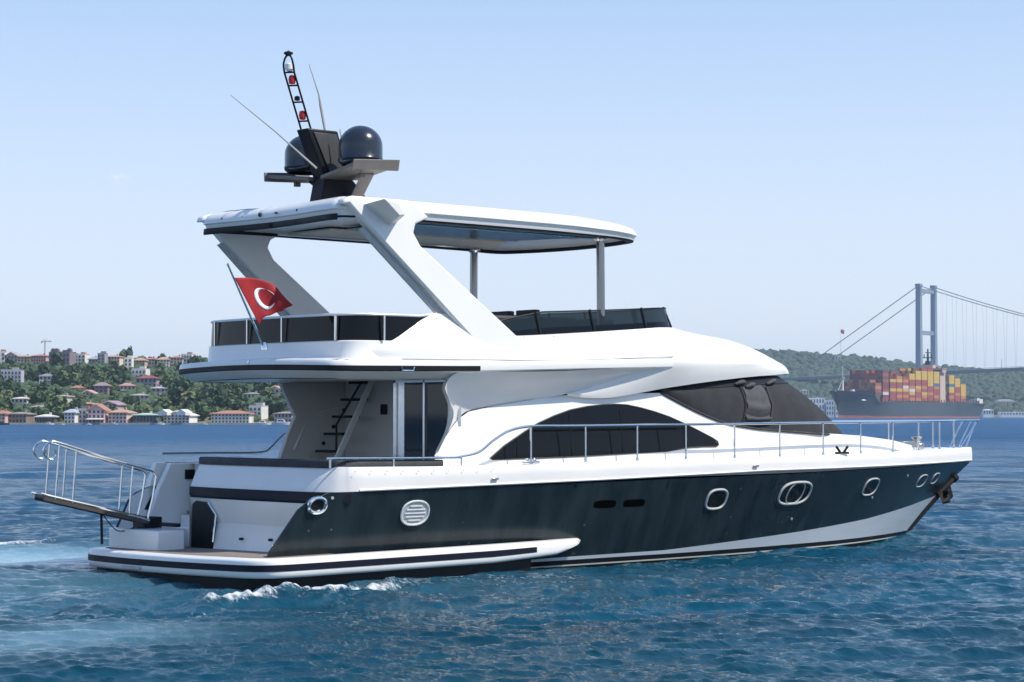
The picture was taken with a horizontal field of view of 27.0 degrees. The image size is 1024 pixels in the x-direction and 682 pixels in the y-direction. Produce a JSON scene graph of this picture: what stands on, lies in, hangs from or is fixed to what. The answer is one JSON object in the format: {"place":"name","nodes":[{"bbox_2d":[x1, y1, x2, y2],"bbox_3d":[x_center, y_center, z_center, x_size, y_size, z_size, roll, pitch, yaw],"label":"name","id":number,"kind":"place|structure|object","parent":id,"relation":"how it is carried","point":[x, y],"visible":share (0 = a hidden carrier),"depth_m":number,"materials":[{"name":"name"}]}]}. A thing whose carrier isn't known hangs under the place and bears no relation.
{"place":"outdoors","nodes":[
{"label":"outdoors","id":0,"kind":"place"},
{"bbox_2d":[10,423,254,424],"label":"quay","id":1,"kind":"structure","parent":0,"point":[136,423],"depth_m":576.07,"materials":[{"name":"concrete"}]},
{"bbox_2d":[0,409,11,422],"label":"house","id":2,"kind":"structure","parent":1,"relation":"on","point":[4,413],"depth_m":577.69,"materials":[{"name":"pink"}]},
{"bbox_2d":[8,410,36,422],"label":"house","id":3,"kind":"structure","parent":1,"relation":"on","point":[25,416],"depth_m":579.78,"materials":[{"name":"grey paint"}]},
{"bbox_2d":[62,407,79,422],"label":"house","id":4,"kind":"structure","parent":1,"relation":"on","point":[70,415],"depth_m":577.80,"materials":[{"name":"grey"}]},
{"bbox_2d":[78,405,89,422],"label":"house","id":5,"kind":"structure","parent":1,"relation":"on","point":[82,415],"depth_m":579.67,"materials":[{"name":"grey"}]},
{"bbox_2d":[85,404,111,422],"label":"house","id":6,"kind":"structure","parent":1,"relation":"on","point":[97,413],"depth_m":577.64,"materials":[{"name":"pink"}]},
{"bbox_2d":[106,407,136,422],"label":"house","id":7,"kind":"structure","parent":1,"relation":"on","point":[124,415],"depth_m":577.86,"materials":[{"name":"grey"}]},
{"bbox_2d":[131,411,159,422],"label":"pavilion","id":8,"kind":"structure","parent":1,"relation":"on","point":[150,417],"depth_m":577.60,"materials":[{"name":"grey"}]},
{"bbox_2d":[158,409,199,422],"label":"mansion","id":9,"kind":"structure","parent":1,"relation":"on","point":[182,416],"depth_m":577.49,"materials":[{"name":"grey"}]},
{"bbox_2d":[209,409,254,422],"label":"mansion","id":10,"kind":"structure","parent":1,"relation":"on","point":[233,416],"depth_m":577.63,"materials":[{"name":"grey"}]},
{"bbox_2d":[272,410,292,421],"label":"house","id":11,"kind":"structure","parent":1,"relation":"on","point":[286,416],"depth_m":577.64,"materials":[{"name":"grey"}]},
{"bbox_2d":[31,366,273,422],"bbox_3d":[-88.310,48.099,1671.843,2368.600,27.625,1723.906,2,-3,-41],"label":"hillside","id":12,"kind":"structure","parent":0,"point":[209,421],"depth_m":588.19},
{"bbox_2d":[0,350,6,362],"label":"skyline building","id":13,"kind":"structure","parent":12,"relation":"on","point":[2,354],"depth_m":912.25,"materials":[{"name":"grey"}]},
{"bbox_2d":[0,398,9,409],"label":"tree","id":14,"kind":"object","parent":12,"relation":"on","point":[3,405],"visible":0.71,"depth_m":599.60,"materials":[{"name":"green plant"}]},
{"bbox_2d":[0,390,12,397],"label":"tree","id":15,"kind":"object","parent":12,"relation":"on","point":[7,392],"visible":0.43,"depth_m":651.34,"materials":[{"name":"green plant"}]},
{"bbox_2d":[0,377,16,392],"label":"tree","id":16,"kind":"object","parent":12,"relation":"on","point":[10,383],"visible":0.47,"depth_m":681.34,"materials":[{"name":"green plant"}]},
{"bbox_2d":[3,352,20,361],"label":"skyline building","id":17,"kind":"structure","parent":12,"relation":"on","point":[13,355],"depth_m":912.20,"materials":[{"name":"grey"}]},
{"bbox_2d":[1,367,23,381],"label":"apartment block","id":18,"kind":"structure","parent":12,"relation":"on","point":[16,373],"depth_m":741.81,"materials":[{"name":"grey paint"}]},
{"bbox_2d":[12,387,29,397],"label":"tree","id":19,"kind":"object","parent":12,"relation":"on","point":[21,392],"visible":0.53,"depth_m":647.97,"materials":[{"name":"green plant"}]},
{"bbox_2d":[11,395,32,407],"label":"house","id":20,"kind":"structure","parent":12,"relation":"on","point":[24,400],"depth_m":636.75,"materials":[{"name":"grey"}]},
{"bbox_2d":[16,354,31,362],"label":"skyline building","id":21,"kind":"structure","parent":12,"relation":"on","point":[24,358],"depth_m":912.15,"materials":[{"name":"grey"}]},
{"bbox_2d":[23,364,32,379],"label":"tree","id":22,"kind":"object","parent":12,"relation":"on","point":[28,370],"visible":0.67,"depth_m":776.39,"materials":[{"name":"green plant"}]},
{"bbox_2d":[29,390,49,403],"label":"tree","id":23,"kind":"object","parent":12,"relation":"on","point":[39,396],"visible":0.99,"depth_m":637.57,"materials":[{"name":"green plant"}]},
{"bbox_2d":[31,406,47,419],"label":"tree","id":24,"kind":"object","parent":12,"relation":"on","point":[38,410],"visible":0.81,"depth_m":588.14,"materials":[{"name":"green plant"}]},
{"bbox_2d":[31,353,48,363],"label":"skyline building","id":25,"kind":"structure","parent":12,"relation":"on","point":[38,358],"depth_m":912.34,"materials":[{"name":"grey"}]},
{"bbox_2d":[35,363,47,374],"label":"tree","id":26,"kind":"object","parent":12,"relation":"on","point":[42,368],"visible":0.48,"depth_m":768.63,"materials":[{"name":"green plant"}]},
{"bbox_2d":[34,385,53,397],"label":"tree","id":27,"kind":"object","parent":12,"relation":"on","point":[47,391],"visible":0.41,"depth_m":663.19,"materials":[{"name":"green plant"}]},
{"bbox_2d":[38,372,51,383],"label":"house","id":28,"kind":"structure","parent":12,"relation":"on","point":[46,376],"depth_m":757.96,"materials":[{"name":"grey paint"}]},
{"bbox_2d":[34,412,58,422],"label":"waterside house","id":29,"kind":"structure","parent":12,"relation":"on","point":[49,417],"depth_m":577.62,"materials":[{"name":"grey"}]},
{"bbox_2d":[46,406,63,417],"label":"tree","id":30,"kind":"object","parent":12,"relation":"on","point":[58,411],"visible":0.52,"depth_m":587.43,"materials":[{"name":"green plant"}]},
{"bbox_2d":[50,400,60,409],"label":"tree","id":31,"kind":"object","parent":12,"relation":"on","point":[55,404],"visible":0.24,"depth_m":606.07,"materials":[{"name":"green plant"}]},
{"bbox_2d":[45,395,67,409],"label":"tree","id":32,"kind":"object","parent":12,"relation":"on","point":[62,400],"visible":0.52,"depth_m":611.76,"materials":[{"name":"green plant"}]},
{"bbox_2d":[50,351,64,365],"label":"tree","id":33,"kind":"object","parent":12,"relation":"on","point":[56,359],"visible":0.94,"depth_m":868.54,"materials":[{"name":"green plant"}]},
{"bbox_2d":[51,370,66,383],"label":"tree","id":34,"kind":"object","parent":12,"relation":"on","point":[56,376],"visible":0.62,"depth_m":745.40,"materials":[{"name":"green plant"}]},
{"bbox_2d":[54,386,63,394],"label":"tree","id":35,"kind":"object","parent":12,"relation":"on","point":[58,390],"visible":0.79,"depth_m":678.43,"materials":[{"name":"green plant"}]},
{"bbox_2d":[49,348,75,364],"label":"building","id":36,"kind":"structure","parent":12,"relation":"on","point":[68,355],"depth_m":895.95,"materials":[{"name":"grey"}]},
{"bbox_2d":[53,393,74,401],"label":"house","id":37,"kind":"structure","parent":12,"relation":"on","point":[69,398],"depth_m":661.55,"materials":[{"name":"grey"}]},
{"bbox_2d":[58,372,79,386],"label":"tree","id":38,"kind":"object","parent":12,"relation":"on","point":[68,379],"visible":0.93,"depth_m":719.35,"materials":[{"name":"green plant"}]},
{"bbox_2d":[69,396,86,408],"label":"tree","id":39,"kind":"object","parent":12,"relation":"on","point":[79,401],"visible":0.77,"depth_m":611.64,"materials":[{"name":"green plant"}]},
{"bbox_2d":[76,352,89,364],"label":"skyline building","id":40,"kind":"structure","parent":12,"relation":"on","point":[82,356],"depth_m":912.32,"materials":[{"name":"grey"}]},
{"bbox_2d":[76,378,90,389],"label":"tree","id":41,"kind":"object","parent":12,"relation":"on","point":[86,383],"visible":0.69,"depth_m":702.00,"materials":[{"name":"green plant"}]},
{"bbox_2d":[76,370,91,379],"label":"tree","id":42,"kind":"object","parent":12,"relation":"on","point":[82,374],"visible":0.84,"depth_m":761.75,"materials":[{"name":"green plant"}]},
{"bbox_2d":[81,390,97,396],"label":"house","id":43,"kind":"structure","parent":12,"relation":"on","point":[89,393],"depth_m":675.41,"materials":[{"name":"orange"}]},
{"bbox_2d":[84,365,98,373],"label":"tree","id":44,"kind":"object","parent":12,"relation":"on","point":[91,369],"visible":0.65,"depth_m":799.45,"materials":[{"name":"green plant"}]},
{"bbox_2d":[88,356,97,363],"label":"skyline building","id":45,"kind":"structure","parent":12,"relation":"on","point":[93,359],"depth_m":903.44,"materials":[{"name":"grey paint"}]},
{"bbox_2d":[89,371,106,379],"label":"tree","id":46,"kind":"object","parent":12,"relation":"on","point":[98,374],"visible":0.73,"depth_m":745.99,"materials":[{"name":"green plant"}]},
{"bbox_2d":[93,381,111,394],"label":"house","id":47,"kind":"structure","parent":12,"relation":"on","point":[103,387],"depth_m":688.39,"materials":[{"name":"pink"}]},
{"bbox_2d":[98,351,107,362],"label":"tower block","id":48,"kind":"structure","parent":12,"relation":"on","point":[102,356],"depth_m":895.13,"materials":[{"name":"grey"}]},
{"bbox_2d":[97,365,115,375],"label":"tree","id":49,"kind":"object","parent":12,"relation":"on","point":[108,370],"visible":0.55,"depth_m":790.58,"materials":[{"name":"green plant"}]},
{"bbox_2d":[101,400,125,408],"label":"house","id":50,"kind":"structure","parent":12,"relation":"on","point":[118,404],"depth_m":623.40,"materials":[{"name":"grey"}]},
{"bbox_2d":[110,360,117,370],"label":"tree","id":51,"kind":"object","parent":12,"relation":"on","point":[114,363],"visible":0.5,"depth_m":828.29,"materials":[{"name":"green plant"}]},
{"bbox_2d":[108,354,123,365],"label":"skyline building","id":52,"kind":"structure","parent":12,"relation":"on","point":[118,359],"depth_m":903.53,"materials":[{"name":"grey paint"}]},
{"bbox_2d":[112,374,122,383],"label":"tree","id":53,"kind":"object","parent":12,"relation":"on","point":[116,379],"visible":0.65,"depth_m":734.53,"materials":[{"name":"green plant"}]},
{"bbox_2d":[113,364,127,377],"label":"tree","id":54,"kind":"object","parent":12,"relation":"on","point":[123,368],"visible":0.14,"depth_m":763.43,"materials":[{"name":"green plant"}]},
{"bbox_2d":[117,371,125,382],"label":"tree","id":55,"kind":"object","parent":12,"relation":"on","point":[121,374],"visible":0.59,"depth_m":754.51,"materials":[{"name":"green plant"}]},
{"bbox_2d":[118,381,136,391],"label":"house","id":56,"kind":"structure","parent":12,"relation":"on","point":[125,386],"depth_m":701.98,"materials":[{"name":"grey"}]},
{"bbox_2d":[124,356,133,369],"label":"skyline building","id":57,"kind":"structure","parent":12,"relation":"on","point":[128,362],"depth_m":863.13,"materials":[{"name":"grey paint"}]},
{"bbox_2d":[130,392,149,400],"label":"house","id":58,"kind":"structure","parent":12,"relation":"on","point":[142,396],"depth_m":655.45,"materials":[{"name":"grey"}]},
{"bbox_2d":[132,366,149,376],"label":"house","id":59,"kind":"structure","parent":12,"relation":"on","point":[136,372],"depth_m":793.78,"materials":[{"name":"grey paint"}]},
{"bbox_2d":[134,356,148,367],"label":"skyline building","id":60,"kind":"structure","parent":12,"relation":"on","point":[142,361],"depth_m":878.75,"materials":[{"name":"grey paint"}]},
{"bbox_2d":[130,402,154,413],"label":"tree","id":61,"kind":"object","parent":12,"relation":"on","point":[140,407],"visible":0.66,"depth_m":587.87,"materials":[{"name":"green plant"}]},
{"bbox_2d":[2,356,286,421],"bbox_3d":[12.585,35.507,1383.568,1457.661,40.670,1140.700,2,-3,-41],"label":"undergrowth","id":62,"kind":"object","parent":12,"relation":"on","point":[119,395],"visible":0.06,"depth_m":689.72,"materials":[{"name":"green plant"}]},
{"bbox_2d":[134,374,160,386],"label":"house","id":63,"kind":"structure","parent":12,"relation":"on","point":[151,379],"depth_m":736.35,"materials":[{"name":"pink"}]},
{"bbox_2d":[146,356,156,366],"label":"skyline building","id":64,"kind":"structure","parent":12,"relation":"on","point":[152,361],"depth_m":886.77,"materials":[{"name":"grey paint"}]},
{"bbox_2d":[150,385,166,395],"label":"house","id":65,"kind":"structure","parent":12,"relation":"on","point":[159,390],"depth_m":688.35,"materials":[{"name":"grey"}]},
{"bbox_2d":[152,369,168,380],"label":"tree","id":66,"kind":"object","parent":12,"relation":"on","point":[159,374],"visible":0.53,"depth_m":742.96,"materials":[{"name":"green plant"}]},
{"bbox_2d":[153,396,171,408],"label":"tree","id":67,"kind":"object","parent":12,"relation":"on","point":[164,402],"visible":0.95,"depth_m":619.67,"materials":[{"name":"green plant"}]},
{"bbox_2d":[156,356,170,367],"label":"skyline building","id":68,"kind":"structure","parent":12,"relation":"on","point":[165,360],"depth_m":886.99,"materials":[{"name":"grey paint"}]},
{"bbox_2d":[159,378,167,386],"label":"tree","id":69,"kind":"object","parent":12,"relation":"on","point":[163,382],"visible":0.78,"depth_m":730.94,"materials":[{"name":"green plant"}]},
{"bbox_2d":[167,381,183,394],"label":"tree","id":70,"kind":"object","parent":12,"relation":"on","point":[177,387],"visible":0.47,"depth_m":662.77,"materials":[{"name":"green plant"}]},
{"bbox_2d":[168,389,183,406],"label":"tree","id":71,"kind":"object","parent":12,"relation":"on","point":[176,399],"visible":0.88,"depth_m":623.79,"materials":[{"name":"green plant"}]},
{"bbox_2d":[169,355,183,365],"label":"skyline building","id":72,"kind":"structure","parent":12,"relation":"on","point":[177,359],"depth_m":894.99,"materials":[{"name":"grey"}]},
{"bbox_2d":[178,378,189,390],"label":"tree","id":73,"kind":"object","parent":12,"relation":"on","point":[184,385],"visible":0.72,"depth_m":696.87,"materials":[{"name":"green plant"}]},
{"bbox_2d":[175,375,193,385],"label":"tree","id":74,"kind":"object","parent":12,"relation":"on","point":[190,382],"visible":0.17,"depth_m":715.10,"materials":[{"name":"green plant"}]},
{"bbox_2d":[181,352,195,363],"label":"skyline building","id":75,"kind":"structure","parent":12,"relation":"on","point":[188,355],"depth_m":903.55,"materials":[{"name":"grey"}]},
{"bbox_2d":[181,391,198,401],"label":"tree","id":76,"kind":"object","parent":12,"relation":"on","point":[189,393],"visible":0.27,"depth_m":638.30,"materials":[{"name":"green plant"}]},
{"bbox_2d":[181,395,208,410],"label":"tree","id":77,"kind":"object","parent":12,"relation":"on","point":[197,403],"visible":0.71,"depth_m":603.81,"materials":[{"name":"green plant"}]},
{"bbox_2d":[196,406,208,420],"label":"tree","id":78,"kind":"object","parent":12,"relation":"on","point":[203,413],"visible":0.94,"depth_m":589.40,"materials":[{"name":"green plant"}]},
{"bbox_2d":[197,383,213,394],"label":"tree","id":79,"kind":"object","parent":12,"relation":"on","point":[207,386],"visible":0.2,"depth_m":652.97,"materials":[{"name":"green plant"}]},
{"bbox_2d":[198,389,219,398],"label":"tree","id":80,"kind":"object","parent":12,"relation":"on","point":[202,393],"visible":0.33,"depth_m":640.42,"materials":[{"name":"green plant"}]},
{"bbox_2d":[206,388,218,397],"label":"tree","id":81,"kind":"object","parent":12,"relation":"on","point":[212,392],"visible":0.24,"depth_m":635.54,"materials":[{"name":"green plant"}]},
{"bbox_2d":[211,389,231,408],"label":"tree","id":82,"kind":"object","parent":12,"relation":"on","point":[222,400],"visible":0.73,"depth_m":609.69,"materials":[{"name":"green plant"}]},
{"bbox_2d":[231,400,242,410],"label":"tree","id":83,"kind":"object","parent":12,"relation":"on","point":[235,405],"visible":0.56,"depth_m":599.12,"materials":[{"name":"green plant"}]},
{"bbox_2d":[231,388,243,395],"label":"tree","id":84,"kind":"object","parent":12,"relation":"on","point":[238,391],"visible":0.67,"depth_m":670.37,"materials":[{"name":"green plant"}]},
{"bbox_2d":[231,382,248,392],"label":"tree","id":85,"kind":"object","parent":12,"relation":"on","point":[241,385],"visible":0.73,"depth_m":693.37,"materials":[{"name":"green plant"}]},
{"bbox_2d":[243,391,261,397],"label":"house","id":86,"kind":"structure","parent":12,"relation":"on","point":[251,394],"depth_m":671.30,"materials":[{"name":"grey"}]},
{"bbox_2d":[249,403,267,419],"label":"house","id":87,"kind":"structure","parent":12,"relation":"on","point":[261,409],"depth_m":593.37,"materials":[{"name":"grey"}]},
{"bbox_2d":[253,382,268,392],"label":"tree","id":88,"kind":"object","parent":12,"relation":"on","point":[260,386],"visible":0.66,"depth_m":677.99,"materials":[{"name":"green plant"}]},
{"bbox_2d":[259,387,272,395],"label":"tree","id":89,"kind":"object","parent":12,"relation":"on","point":[266,391],"visible":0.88,"depth_m":671.32,"materials":[{"name":"green plant"}]},
{"bbox_2d":[264,395,281,414],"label":"tree","id":90,"kind":"object","parent":12,"relation":"on","point":[272,403],"visible":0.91,"depth_m":604.96,"materials":[{"name":"green plant"}]},
{"bbox_2d":[271,386,282,394],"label":"house","id":91,"kind":"structure","parent":12,"relation":"on","point":[276,389],"depth_m":675.33,"materials":[{"name":"grey"}]},
{"bbox_2d":[0,417,1023,681],"bbox_3d":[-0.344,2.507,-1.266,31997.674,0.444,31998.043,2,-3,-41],"label":"water","id":92,"kind":"structure","parent":0,"point":[934,593],"depth_m":28.47,"materials":[{"name":"blue liquid"}]},
{"bbox_2d":[271,419,289,424],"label":"moored boat","id":93,"kind":"object","parent":92,"relation":"on","point":[280,422],"visible":0.95,"depth_m":566.89,"materials":[{"name":"grey"}]},
{"bbox_2d":[31,50,979,591],"bbox_3d":[1.907,-0.030,39.405,21.638,9.080,5.405,2,-3,-41],"label":"motor yacht","id":94,"kind":"object","parent":92,"relation":"on","point":[459,430],"visible":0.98,"depth_m":35.31,"materials":[{"name":"paint"}]},
{"bbox_2d":[191,501,216,548],"bbox_3d":[-4.954,2.964,34.289,0.105,0.786,0.676,2,-3,-41],"label":"transom door","id":95,"kind":"structure","parent":94,"relation":"in","point":[204,516],"depth_m":34.28,"materials":[{"name":"black metal"}]},
{"bbox_2d":[227,263,292,349],"bbox_3d":[-3.913,-0.524,33.030,1.206,1.325,0.205,2,-3,-41],"label":"national flag","id":96,"kind":"object","parent":94,"relation":"attached to","point":[264,298],"visible":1,"depth_m":33.05,"materials":[{"name":"red fabric"}]},
{"bbox_2d":[490,404,718,459],"bbox_3d":[1.675,1.533,36.421,5.426,0.931,0.122,2,-3,-41],"label":"side window","id":97,"kind":"structure","parent":94,"relation":"in","point":[547,442],"depth_m":36.30,"materials":[{"name":"black glass"}]},
{"bbox_2d":[782,284,1023,379],"bbox_3d":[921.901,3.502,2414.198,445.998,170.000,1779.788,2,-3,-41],"label":"suspension bridge","id":98,"kind":"structure","parent":92,"relation":"on","point":[932,291],"depth_m":2685.55,"materials":[{"name":"paint"}]},
{"bbox_2d":[830,349,984,417],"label":"container ship","id":99,"kind":"object","parent":92,"relation":"on","point":[852,403],"visible":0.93,"depth_m":1826.90,"materials":[{"name":"grey metal"}]},
{"bbox_2d":[0,0,1023,368],"label":"sky","id":100,"kind":"structure","parent":0,"point":[784,173],"materials":[{"name":"blue"}]},
{"bbox_3d":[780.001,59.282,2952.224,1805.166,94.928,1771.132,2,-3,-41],"label":"hill","id":101,"kind":"structure","parent":0,"visible":0},
{"bbox_2d":[809,397,823,411],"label":"palace","id":102,"kind":"structure","parent":101,"relation":"on","point":[818,402],"depth_m":2399.02,"materials":[{"name":"grey"}]},
{"bbox_2d":[824,400,833,416],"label":"building","id":103,"kind":"structure","parent":101,"relation":"on","point":[828,408],"depth_m":2396.85,"materials":[{"name":"grey"}]},
{"bbox_2d":[755,348,1023,414],"bbox_3d":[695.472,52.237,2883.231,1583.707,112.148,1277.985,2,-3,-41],"label":"woodland","id":104,"kind":"object","parent":101,"relation":"on","point":[989,388],"visible":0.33,"depth_m":2937.63,"materials":[{"name":"green plant"}]},
{"bbox_2d":[981,409,993,416],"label":"boathouse","id":105,"kind":"object","parent":101,"relation":"on","point":[987,413],"visible":0.98,"depth_m":2403.61,"materials":[{"name":"grey"}]},
{"bbox_2d":[994,399,1015,404],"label":"white hall","id":106,"kind":"structure","parent":101,"relation":"on","point":[1007,401],"depth_m":2558.98,"materials":[{"name":"grey"}]},
{"bbox_2d":[998,411,1023,416],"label":"boathouse","id":107,"kind":"object","parent":101,"relation":"on","point":[1011,414],"visible":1,"depth_m":2403.53,"materials":[{"name":"grey"}]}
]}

